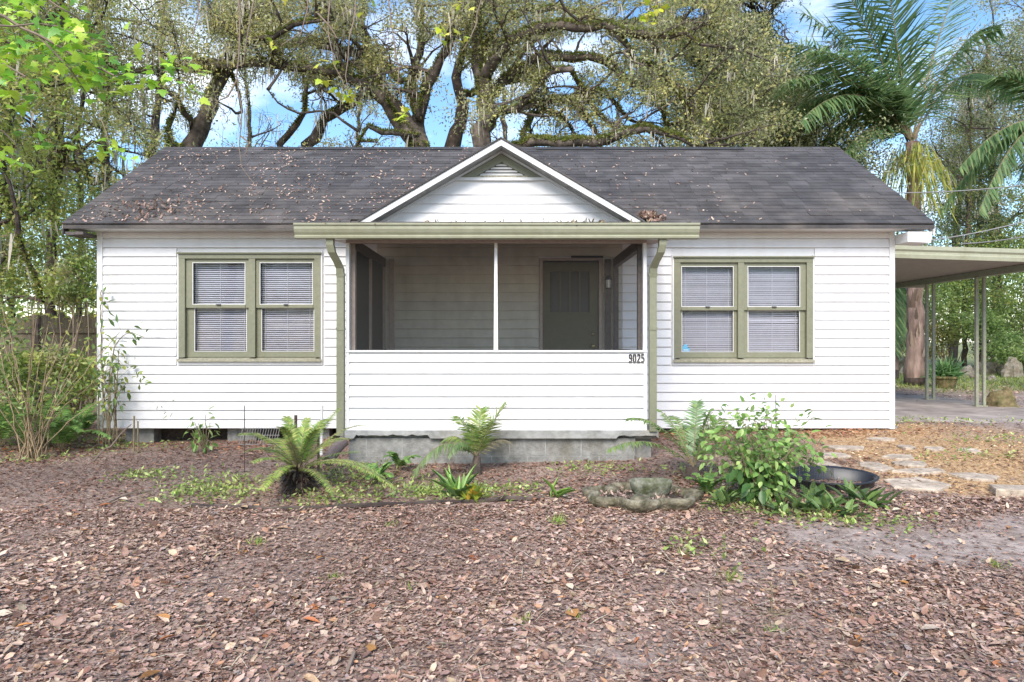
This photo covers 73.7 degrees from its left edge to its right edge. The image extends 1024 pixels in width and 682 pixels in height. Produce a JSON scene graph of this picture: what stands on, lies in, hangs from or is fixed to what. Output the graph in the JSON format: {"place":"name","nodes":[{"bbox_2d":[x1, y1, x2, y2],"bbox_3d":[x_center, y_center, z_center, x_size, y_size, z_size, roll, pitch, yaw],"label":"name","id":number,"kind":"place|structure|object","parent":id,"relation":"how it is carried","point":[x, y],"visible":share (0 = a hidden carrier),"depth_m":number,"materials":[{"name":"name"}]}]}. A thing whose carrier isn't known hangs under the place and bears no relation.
{"place":"outdoors","nodes":[
{"label":"outdoors","id":0,"kind":"place"},
{"bbox_2d":[0,342,1023,681],"bbox_3d":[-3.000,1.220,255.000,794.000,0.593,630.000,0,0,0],"label":"ground","id":1,"kind":"structure","parent":0,"point":[990,540],"depth_m":4.72,"materials":[{"name":"soil"}]},
{"bbox_2d":[0,225,54,402],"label":"bush","id":2,"kind":"object","parent":1,"relation":"on","point":[35,253],"visible":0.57,"depth_m":11.95,"materials":[{"name":"green plant"}]},
{"bbox_2d":[0,400,68,446],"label":"fern","id":3,"kind":"object","parent":1,"relation":"on","point":[5,435],"visible":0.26,"depth_m":9.44,"materials":[{"name":"green plant"}]},
{"bbox_2d":[30,315,40,410],"bbox_3d":[-7.332,0.568,10.501,0.162,1.932,0.147,0,0,0],"label":"old post","id":4,"kind":"object","parent":1,"relation":"on","point":[37,332],"visible":0.32,"depth_m":10.46,"materials":[{"name":"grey wood"}]},
{"bbox_2d":[0,291,71,404],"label":"bush","id":5,"kind":"object","parent":1,"relation":"on","point":[14,322],"visible":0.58,"depth_m":9.47,"materials":[{"name":"green plant"}]},
{"bbox_2d":[0,133,78,304],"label":"tree","id":6,"kind":"object","parent":1,"relation":"on","point":[27,234],"visible":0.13,"depth_m":13.77,"materials":[{"name":"green plant"}]},
{"bbox_2d":[0,385,85,433],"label":"bush","id":7,"kind":"object","parent":1,"relation":"on","point":[48,398],"visible":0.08,"depth_m":10.98,"materials":[{"name":"green plant"}]},
{"bbox_2d":[0,392,87,445],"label":"fern","id":8,"kind":"object","parent":1,"relation":"on","point":[10,415],"visible":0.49,"depth_m":9.06,"materials":[{"name":"green plant"}]},
{"bbox_2d":[0,1,87,316],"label":"tree","id":9,"kind":"object","parent":1,"relation":"on","point":[11,305],"visible":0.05,"depth_m":15.89,"materials":[{"name":"green plant"}]},
{"bbox_2d":[0,337,96,446],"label":"bush","id":10,"kind":"object","parent":1,"relation":"on","point":[22,361],"visible":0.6,"depth_m":9.51,"materials":[{"name":"green plant"}]},
{"bbox_2d":[0,194,96,316],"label":"bush","id":11,"kind":"object","parent":1,"relation":"on","point":[61,251],"visible":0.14,"depth_m":15.13,"materials":[{"name":"green plant"}]},
{"bbox_2d":[0,313,96,418],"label":"wooden fence","id":12,"kind":"object","parent":1,"relation":"on","point":[82,333],"visible":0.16,"depth_m":12.84,"materials":[{"name":"brown wood"}]},
{"bbox_2d":[0,402,112,449],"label":"fern","id":13,"kind":"object","parent":1,"relation":"on","point":[67,434],"visible":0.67,"depth_m":9.03,"materials":[{"name":"green plant"}]},
{"bbox_2d":[28,186,96,315],"bbox_3d":[-8.838,-0.855,14.019,2.128,4.764,1.744,0,0,0],"label":"bush","id":14,"kind":"object","parent":1,"relation":"on","point":[75,255],"visible":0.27,"depth_m":13.90,"materials":[{"name":"green plant"}]},
{"bbox_2d":[29,251,96,424],"bbox_3d":[-7.521,0.009,11.574,0.980,3.068,1.064,0,0,41],"label":"bush","id":15,"kind":"object","parent":1,"relation":"on","point":[80,264],"visible":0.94,"depth_m":11.46,"materials":[{"name":"green plant"}]},
{"bbox_2d":[0,0,131,337],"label":"tree","id":16,"kind":"object","parent":1,"relation":"on","point":[13,204],"visible":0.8,"depth_m":11.52,"materials":[{"name":"green plant"}]},
{"bbox_2d":[16,158,119,315],"bbox_3d":[-10.770,-1.592,16.499,3.084,6.195,3.019,0,0,0],"label":"tree","id":17,"kind":"object","parent":1,"relation":"on","point":[90,197],"visible":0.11,"depth_m":16.37,"materials":[{"name":"green plant"}]},
{"bbox_2d":[46,350,96,429],"bbox_3d":[-7.138,0.817,11.373,1.210,1.406,1.082,0,0,18],"label":"bush","id":18,"kind":"object","parent":1,"relation":"on","point":[82,395],"visible":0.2,"depth_m":11.32,"materials":[{"name":"green plant"}]},
{"bbox_2d":[53,403,96,433],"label":"fern","id":19,"kind":"object","parent":1,"relation":"on","point":[88,424],"visible":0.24,"depth_m":10.76,"materials":[{"name":"green plant"}]},
{"bbox_2d":[0,294,173,459],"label":"cane shrub","id":20,"kind":"object","parent":1,"relation":"on","point":[28,432],"visible":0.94,"depth_m":8.54,"materials":[{"name":"green plant"}]},
{"bbox_2d":[51,272,156,446],"bbox_3d":[-5.585,0.231,9.539,1.394,2.543,1.030,0,0,14],"label":"shrub","id":21,"kind":"object","parent":1,"relation":"on","point":[107,415],"visible":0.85,"depth_m":9.34,"materials":[{"name":"green plant"}]},
{"bbox_2d":[1,0,217,316],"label":"tree","id":22,"kind":"object","parent":1,"relation":"on","point":[101,2],"visible":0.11,"depth_m":16.77,"materials":[{"name":"green plant"}]},
{"bbox_2d":[0,0,219,315],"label":"tree","id":23,"kind":"object","parent":1,"relation":"on","point":[67,162],"visible":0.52,"depth_m":13.94,"materials":[{"name":"green plant"}]},
{"bbox_2d":[15,0,207,267],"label":"tree","id":24,"kind":"object","parent":1,"relation":"on","point":[123,19],"visible":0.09,"depth_m":19.03,"materials":[{"name":"green plant"}]},
{"bbox_2d":[91,0,212,166],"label":"tree","id":25,"kind":"object","parent":1,"relation":"on","point":[154,123],"visible":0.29,"depth_m":24.90,"materials":[{"name":"green plant"}]},
{"bbox_2d":[5,0,388,146],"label":"live oak","id":26,"kind":"object","parent":1,"relation":"on","point":[199,126],"visible":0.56,"depth_m":16.77,"materials":[{"name":"green plant"}]},
{"bbox_2d":[183,406,219,453],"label":"plant","id":27,"kind":"object","parent":1,"relation":"on","point":[205,443],"visible":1,"depth_m":8.77,"materials":[{"name":"green plant"}]},
{"bbox_2d":[194,0,305,146],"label":"tree","id":28,"kind":"object","parent":1,"relation":"on","point":[250,136],"visible":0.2,"depth_m":30.03,"materials":[{"name":"green plant"}]},
{"bbox_2d":[238,427,279,444],"bbox_3d":[-3.438,1.296,9.285,0.550,0.232,0.075,0,0,0],"label":"wire rack","id":29,"kind":"object","parent":1,"relation":"on","point":[266,428],"visible":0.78,"depth_m":9.29,"materials":[{"name":"grey metal"}]},
{"bbox_2d":[238,408,396,494],"bbox_3d":[-1.848,1.106,6.380,1.316,0.793,1.596,0,0,-24],"label":"cycad","id":30,"kind":"object","parent":1,"relation":"on","point":[300,440],"visible":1,"depth_m":6.36,"materials":[{"name":"green plant"}]},
{"bbox_2d":[269,2,386,146],"bbox_3d":[-5.410,-4.407,20.303,3.262,11.409,5.492,0,0,-34],"label":"live oak","id":31,"kind":"object","parent":1,"relation":"on","point":[296,124],"visible":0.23,"depth_m":20.41,"materials":[{"name":"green plant"}]},
{"bbox_2d":[0,0,672,182],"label":"maple tree","id":32,"kind":"object","parent":1,"relation":"on","point":[54,34],"visible":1,"depth_m":4.76,"materials":[{"name":"green plant"}]},
{"bbox_2d":[174,0,506,146],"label":"live oak","id":33,"kind":"object","parent":1,"relation":"on","point":[411,132],"visible":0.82,"depth_m":18.33,"materials":[{"name":"green plant"}]},
{"bbox_2d":[191,496,543,510],"bbox_3d":[-1.265,1.411,5.879,3.089,0.114,0.271,0,0,0],"label":"edging log","id":34,"kind":"object","parent":1,"relation":"on","point":[430,502],"visible":0.81,"depth_m":5.88,"materials":[{"name":"brown wood"}]},
{"bbox_2d":[310,38,436,146],"bbox_3d":[-6.590,-6.850,30.402,6.098,17.025,6.947,0,0,-18],"label":"tree","id":35,"kind":"object","parent":1,"relation":"on","point":[358,116],"visible":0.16,"depth_m":30.61,"materials":[{"name":"green plant"}]},
{"bbox_2d":[360,461,393,481],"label":"plant","id":36,"kind":"object","parent":1,"relation":"on","point":[383,468],"visible":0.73,"depth_m":6.72,"materials":[{"name":"green plant"}]},
{"bbox_2d":[383,451,420,468],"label":"plant","id":37,"kind":"object","parent":1,"relation":"on","point":[394,456],"visible":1,"depth_m":7.24,"materials":[{"name":"green plant"}]},
{"bbox_2d":[430,463,479,498],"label":"plant","id":38,"kind":"object","parent":1,"relation":"on","point":[449,484],"visible":0.95,"depth_m":6.12,"materials":[{"name":"green plant"}]},
{"bbox_2d":[413,401,512,478],"bbox_3d":[-0.498,1.014,7.026,1.038,0.796,0.745,0,0,0],"label":"young palm","id":39,"kind":"object","parent":1,"relation":"on","point":[478,440],"visible":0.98,"depth_m":7.01,"materials":[{"name":"green plant"}]},
{"bbox_2d":[453,483,483,500],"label":"plant","id":40,"kind":"object","parent":1,"relation":"on","point":[473,491],"visible":0.96,"depth_m":5.99,"materials":[{"name":"yellow plant"}]},
{"bbox_2d":[61,137,934,465],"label":"house","id":41,"kind":"structure","parent":1,"relation":"on","point":[397,325],"depth_m":9.59,"materials":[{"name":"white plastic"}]},
{"bbox_2d":[177,251,322,364],"bbox_3d":[-3.679,-0.465,9.630,2.038,1.595,0.190,0,0,0],"label":"window","id":42,"kind":"structure","parent":41,"relation":"in","point":[254,354],"depth_m":9.63,"materials":[{"name":"green paint"}]},
{"bbox_2d":[73,146,893,222],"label":"roof leaves","id":43,"kind":"object","parent":41,"relation":"on","point":[646,214],"visible":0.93,"depth_m":9.84,"materials":[{"name":"brown plant"}]},
{"bbox_2d":[358,218,689,225],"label":"gutter leaves","id":44,"kind":"object","parent":41,"relation":"on","point":[599,221],"visible":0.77,"depth_m":7.33,"materials":[{"name":"brown plant"}]},
{"bbox_2d":[543,262,597,349],"bbox_3d":[0.825,-0.069,9.592,0.784,2.077,0.145,0,0,0],"label":"door","id":45,"kind":"structure","parent":41,"relation":"in","point":[570,289],"depth_m":9.60,"materials":[{"name":"paint"}]},
{"bbox_2d":[672,255,814,364],"bbox_3d":[3.247,-0.433,9.630,1.993,1.550,0.190,0,0,0],"label":"window","id":46,"kind":"structure","parent":41,"relation":"in","point":[699,283],"depth_m":9.67,"materials":[{"name":"green paint"}]},
{"bbox_2d":[434,0,572,146],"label":"live oak","id":47,"kind":"object","parent":1,"relation":"on","point":[454,139],"visible":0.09,"depth_m":20.87,"materials":[{"name":"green plant"}]},
{"bbox_2d":[434,0,576,146],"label":"tree","id":48,"kind":"object","parent":1,"relation":"on","point":[504,128],"visible":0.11,"depth_m":31.21,"materials":[{"name":"green plant"}]},
{"bbox_2d":[0,196,1022,348],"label":"woods","id":49,"kind":"object","parent":1,"relation":"on","point":[22,313],"visible":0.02,"depth_m":52.60,"materials":[{"name":"green plant"}]},
{"bbox_2d":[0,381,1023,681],"bbox_3d":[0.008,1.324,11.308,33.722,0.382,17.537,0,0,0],"label":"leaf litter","id":50,"kind":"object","parent":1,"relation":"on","point":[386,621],"visible":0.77,"depth_m":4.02,"materials":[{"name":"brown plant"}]},
{"bbox_2d":[0,414,1023,568],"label":"ground weeds","id":51,"kind":"object","parent":1,"relation":"on","point":[426,491],"visible":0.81,"depth_m":6.39,"materials":[{"name":"green plant"}]},
{"bbox_2d":[542,477,575,497],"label":"plant","id":52,"kind":"object","parent":1,"relation":"on","point":[559,493],"visible":0.99,"depth_m":6.04,"materials":[{"name":"green plant"}]},
{"bbox_2d":[543,41,688,146],"bbox_3d":[4.186,-6.869,32.900,8.440,16.942,8.441,0,0,-41],"label":"tree","id":53,"kind":"object","parent":1,"relation":"on","point":[617,111],"visible":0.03,"depth_m":32.31,"materials":[{"name":"green plant"}]},
{"bbox_2d":[420,0,821,146],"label":"live oak","id":54,"kind":"object","parent":1,"relation":"on","point":[581,98],"visible":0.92,"depth_m":17.00,"materials":[{"name":"green plant"}]},
{"bbox_2d":[246,368,1023,634],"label":"grass","id":55,"kind":"structure","parent":1,"relation":"on","point":[1015,381],"depth_m":16.98,"materials":[{"name":"green plant"}]},
{"bbox_2d":[582,478,703,512],"bbox_3d":[1.144,1.331,5.926,1.051,0.231,0.778,0,0,0],"label":"birdbath basin","id":56,"kind":"object","parent":1,"relation":"on","point":[640,495],"visible":0.98,"depth_m":5.86,"materials":[{"name":"stone"}]},
{"bbox_2d":[605,398,729,481],"bbox_3d":[1.496,0.975,6.673,1.542,0.790,0.665,0,0,-19],"label":"young palm","id":57,"kind":"object","parent":1,"relation":"on","point":[691,468],"visible":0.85,"depth_m":6.69,"materials":[{"name":"green plant"}]},
{"bbox_2d":[685,472,724,493],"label":"plant","id":58,"kind":"object","parent":1,"relation":"on","point":[706,483],"visible":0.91,"depth_m":6.05,"materials":[{"name":"green plant"}]},
{"bbox_2d":[699,486,741,504],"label":"plant","id":59,"kind":"object","parent":1,"relation":"on","point":[719,495],"visible":0.96,"depth_m":5.73,"materials":[{"name":"green plant"}]},
{"bbox_2d":[684,588,764,636],"bbox_3d":[1.096,1.392,3.528,0.375,0.234,0.182,0,0,0],"label":"dry stalk","id":60,"kind":"object","parent":1,"relation":"on","point":[720,610],"visible":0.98,"depth_m":3.54,"materials":[{"name":"plant"}]},
{"bbox_2d":[725,458,790,507],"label":"broadleaf plant","id":61,"kind":"object","parent":1,"relation":"on","point":[748,494],"visible":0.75,"depth_m":5.77,"materials":[{"name":"green plant"}]},
{"bbox_2d":[687,391,836,505],"bbox_3d":[2.283,0.997,6.202,1.494,1.103,1.129,0,0,-26],"label":"shrub","id":62,"kind":"object","parent":1,"relation":"on","point":[766,456],"visible":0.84,"depth_m":5.96,"materials":[{"name":"green plant"}]},
{"bbox_2d":[736,581,799,620],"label":"dry stalk","id":63,"kind":"object","parent":1,"relation":"on","point":[771,600],"visible":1,"depth_m":3.73,"materials":[{"name":"plant"}]},
{"bbox_2d":[760,500,792,515],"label":"plant","id":64,"kind":"object","parent":1,"relation":"on","point":[784,506],"visible":0.99,"depth_m":5.54,"materials":[{"name":"green plant"}]},
{"bbox_2d":[597,0,968,242],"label":"live oak","id":65,"kind":"object","parent":1,"relation":"on","point":[817,135],"visible":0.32,"depth_m":19.05,"materials":[{"name":"green plant"}]},
{"bbox_2d":[779,491,819,512],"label":"plant","id":66,"kind":"object","parent":1,"relation":"on","point":[810,499],"visible":0.9,"depth_m":5.57,"materials":[{"name":"green plant"}]},
{"bbox_2d":[788,466,834,505],"bbox_3d":[2.596,1.235,5.926,0.623,0.317,0.070,0,0,-28],"label":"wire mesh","id":67,"kind":"object","parent":1,"relation":"on","point":[801,488],"visible":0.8,"depth_m":5.91,"materials":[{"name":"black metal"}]},
{"bbox_2d":[800,480,847,502],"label":"plant","id":68,"kind":"object","parent":1,"relation":"on","point":[821,487],"visible":0.44,"depth_m":5.80,"materials":[{"name":"green plant"}]},
{"bbox_2d":[798,486,853,513],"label":"plant","id":69,"kind":"object","parent":1,"relation":"on","point":[822,499],"visible":0.8,"depth_m":5.56,"materials":[{"name":"green plant"}]},
{"bbox_2d":[782,465,879,491],"bbox_3d":[2.964,1.334,6.350,0.880,0.270,0.510,0,0,0],"label":"pond liner","id":70,"kind":"object","parent":1,"relation":"on","point":[867,479],"visible":0.48,"depth_m":6.47,"materials":[{"name":"black plastic"}]},
{"bbox_2d":[817,452,851,458],"bbox_3d":[3.601,1.294,7.637,0.324,0.065,0.281,0,0,0],"label":"flagstone","id":71,"kind":"object","parent":1,"relation":"on","point":[826,455],"visible":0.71,"depth_m":7.56,"materials":[{"name":"beige stone"}]},
{"bbox_2d":[822,445,863,450],"bbox_3d":[3.929,1.275,8.065,0.480,0.057,0.310,0,0,14],"label":"flagstone","id":72,"kind":"object","parent":1,"relation":"on","point":[843,447],"visible":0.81,"depth_m":8.00,"materials":[{"name":"beige stone"}]},
{"bbox_2d":[817,494,869,517],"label":"plant","id":73,"kind":"object","parent":1,"relation":"on","point":[849,504],"visible":0.9,"depth_m":5.54,"materials":[{"name":"green plant"}]},
{"bbox_2d":[825,477,881,501],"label":"plant","id":74,"kind":"object","parent":1,"relation":"on","point":[869,494],"visible":0.75,"depth_m":5.83,"materials":[{"name":"green plant"}]},
{"bbox_2d":[841,484,903,508],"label":"plant","id":75,"kind":"object","parent":1,"relation":"on","point":[872,501],"visible":0.89,"depth_m":5.67,"materials":[{"name":"green plant"}]},
{"bbox_2d":[859,461,894,472],"bbox_3d":[3.747,1.313,7.054,0.278,0.066,0.467,0,0,0],"label":"flagstone","id":76,"kind":"object","parent":1,"relation":"on","point":[873,466],"visible":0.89,"depth_m":7.00,"materials":[{"name":"beige stone"}]},
{"bbox_2d":[753,423,1023,500],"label":"mulch chips","id":77,"kind":"object","parent":1,"relation":"on","point":[949,430],"visible":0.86,"depth_m":7.96,"materials":[{"name":"brown plant"}]},
{"bbox_2d":[765,0,1022,385],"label":"queen palm","id":78,"kind":"object","parent":1,"relation":"on","point":[876,91],"visible":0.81,"depth_m":18.11,"materials":[{"name":"green plant"}]},
{"bbox_2d":[881,454,914,460],"bbox_3d":[4.251,1.282,7.458,0.327,0.061,0.281,0,0,-37],"label":"flagstone","id":79,"kind":"object","parent":1,"relation":"on","point":[897,457],"visible":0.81,"depth_m":7.43,"materials":[{"name":"beige stone"}]},
{"bbox_2d":[892,460,926,467],"bbox_3d":[4.160,1.299,7.140,0.330,0.066,0.258,0,0,17],"label":"flagstone","id":80,"kind":"object","parent":1,"relation":"on","point":[912,464],"visible":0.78,"depth_m":7.10,"materials":[{"name":"beige stone"}]},
{"bbox_2d":[895,288,924,377],"bbox_3d":[11.760,-0.673,20.827,2.766,3.880,1.490,0,0,-16],"label":"queen palm","id":81,"kind":"object","parent":1,"relation":"on","point":[900,317],"visible":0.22,"depth_m":20.45,"materials":[{"name":"green plant"}]},
{"bbox_2d":[884,477,950,492],"bbox_3d":[3.770,1.341,6.316,0.565,0.082,0.484,0,0,0],"label":"flagstone","id":82,"kind":"object","parent":1,"relation":"on","point":[929,485],"visible":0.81,"depth_m":6.28,"materials":[{"name":"beige stone"}]},
{"bbox_2d":[892,468,945,475],"bbox_3d":[4.048,1.310,6.792,0.524,0.068,0.247,0,0,0],"label":"flagstone","id":83,"kind":"object","parent":1,"relation":"on","point":[922,471],"visible":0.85,"depth_m":6.76,"materials":[{"name":"beige stone"}]},
{"bbox_2d":[899,281,966,367],"bbox_3d":[14.768,-0.972,25.936,5.394,4.249,3.909,0,0,0],"label":"bush","id":84,"kind":"object","parent":1,"relation":"on","point":[941,306],"visible":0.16,"depth_m":25.50,"materials":[{"name":"green plant"}]},
{"bbox_2d":[900,317,966,369],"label":"bush","id":85,"kind":"object","parent":1,"relation":"on","point":[942,332],"visible":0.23,"depth_m":23.77,"materials":[{"name":"green plant"}]},
{"bbox_2d":[921,350,968,388],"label":"potted plant","id":86,"kind":"object","parent":1,"relation":"on","point":[947,375],"visible":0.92,"depth_m":17.53,"materials":[{"name":"green plant"}]},
{"bbox_2d":[890,54,1022,361],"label":"tree","id":87,"kind":"object","parent":1,"relation":"on","point":[961,103],"visible":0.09,"depth_m":33.91,"materials":[{"name":"green plant"}]},
{"bbox_2d":[892,0,1023,343],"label":"tree","id":88,"kind":"object","parent":1,"relation":"on","point":[963,113],"visible":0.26,"depth_m":29.78,"materials":[{"name":"green plant"}]},
{"bbox_2d":[903,277,1014,362],"bbox_3d":[17.074,-1.208,27.053,4.775,4.685,3.994,0,0,0],"label":"bush","id":89,"kind":"object","parent":1,"relation":"on","point":[968,307],"visible":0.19,"depth_m":26.55,"materials":[{"name":"green plant"}]},
{"bbox_2d":[895,395,1023,422],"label":"carport floor","id":90,"kind":"structure","parent":1,"relation":"on","point":[952,410],"depth_m":11.68,"materials":[{"name":"concrete"}]},
{"bbox_2d":[895,245,1023,406],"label":"carport","id":91,"kind":"object","parent":90,"relation":"on","point":[920,266],"visible":0.63,"depth_m":12.53,"materials":[{"name":"paint"}]},
{"bbox_2d":[904,37,1023,366],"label":"tree","id":92,"kind":"object","parent":1,"relation":"on","point":[970,142],"visible":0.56,"depth_m":26.83,"materials":[{"name":"green plant"}]},
{"bbox_2d":[922,202,1023,363],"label":"bush","id":93,"kind":"object","parent":1,"relation":"on","point":[937,242],"visible":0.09,"depth_m":29.67,"materials":[{"name":"green plant"}]},
{"bbox_2d":[947,472,999,481],"bbox_3d":[4.480,1.322,6.557,0.431,0.064,0.305,0,0,0],"label":"flagstone","id":94,"kind":"object","parent":1,"relation":"on","point":[968,476],"visible":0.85,"depth_m":6.53,"materials":[{"name":"beige stone"}]},
{"bbox_2d":[930,222,1023,367],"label":"bush","id":95,"kind":"object","parent":1,"relation":"on","point":[990,245],"visible":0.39,"depth_m":25.67,"materials":[{"name":"green plant"}]},
{"bbox_2d":[935,63,1023,220],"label":"queen palm","id":96,"kind":"object","parent":1,"relation":"on","point":[1013,133],"visible":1,"depth_m":16.83,"materials":[{"name":"green plant"}]},
{"bbox_2d":[950,307,1012,361],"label":"bush","id":97,"kind":"object","parent":1,"relation":"on","point":[994,324],"visible":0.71,"depth_m":23.72,"materials":[{"name":"green plant"}]},
{"bbox_2d":[944,151,1023,360],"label":"tree","id":98,"kind":"object","parent":1,"relation":"on","point":[980,179],"visible":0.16,"depth_m":27.61,"materials":[{"name":"green plant"}]},
{"bbox_2d":[944,179,1023,352],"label":"bush","id":99,"kind":"object","parent":1,"relation":"on","point":[1011,194],"visible":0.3,"depth_m":28.69,"materials":[{"name":"green plant"}]},
{"bbox_2d":[947,0,1023,165],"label":"tree","id":100,"kind":"object","parent":1,"relation":"on","point":[1019,29],"visible":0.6,"depth_m":26.22,"materials":[{"name":"green plant"}]},
{"bbox_2d":[979,360,995,374],"bbox_3d":[16.074,0.994,23.206,0.639,0.833,0.602,0,0,30],"label":"rock","id":101,"kind":"object","parent":1,"relation":"on","point":[990,367],"visible":0.35,"depth_m":22.97,"materials":[{"name":"grey stone"}]},
{"bbox_2d":[964,244,1023,349],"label":"bush","id":102,"kind":"object","parent":1,"relation":"on","point":[1013,305],"visible":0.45,"depth_m":24.54,"materials":[{"name":"green plant"}]},
{"bbox_2d":[979,327,1023,373],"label":"bush","id":103,"kind":"object","parent":1,"relation":"on","point":[1003,354],"visible":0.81,"depth_m":22.43,"materials":[{"name":"green plant"}]},
{"bbox_2d":[986,387,1020,407],"bbox_3d":[9.069,1.128,12.643,0.568,0.560,0.401,0,0,0],"label":"rock","id":104,"kind":"object","parent":1,"relation":"on","point":[1004,397],"visible":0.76,"depth_m":12.53,"materials":[{"name":"brown stone"}]},
{"bbox_2d":[989,484,1023,496],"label":"concrete block","id":105,"kind":"object","parent":1,"relation":"on","point":[996,490],"depth_m":5.97,"materials":[{"name":"beige concrete"}]},
{"bbox_2d":[1000,357,1023,377],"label":"rock","id":106,"kind":"object","parent":1,"relation":"on","point":[1012,367],"visible":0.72,"depth_m":21.76,"materials":[{"name":"grey stone"}]},
{"bbox_2d":[0,0,1023,341],"label":"sky","id":107,"kind":"structure","parent":0,"point":[817,6],"materials":[{"name":"blue"}]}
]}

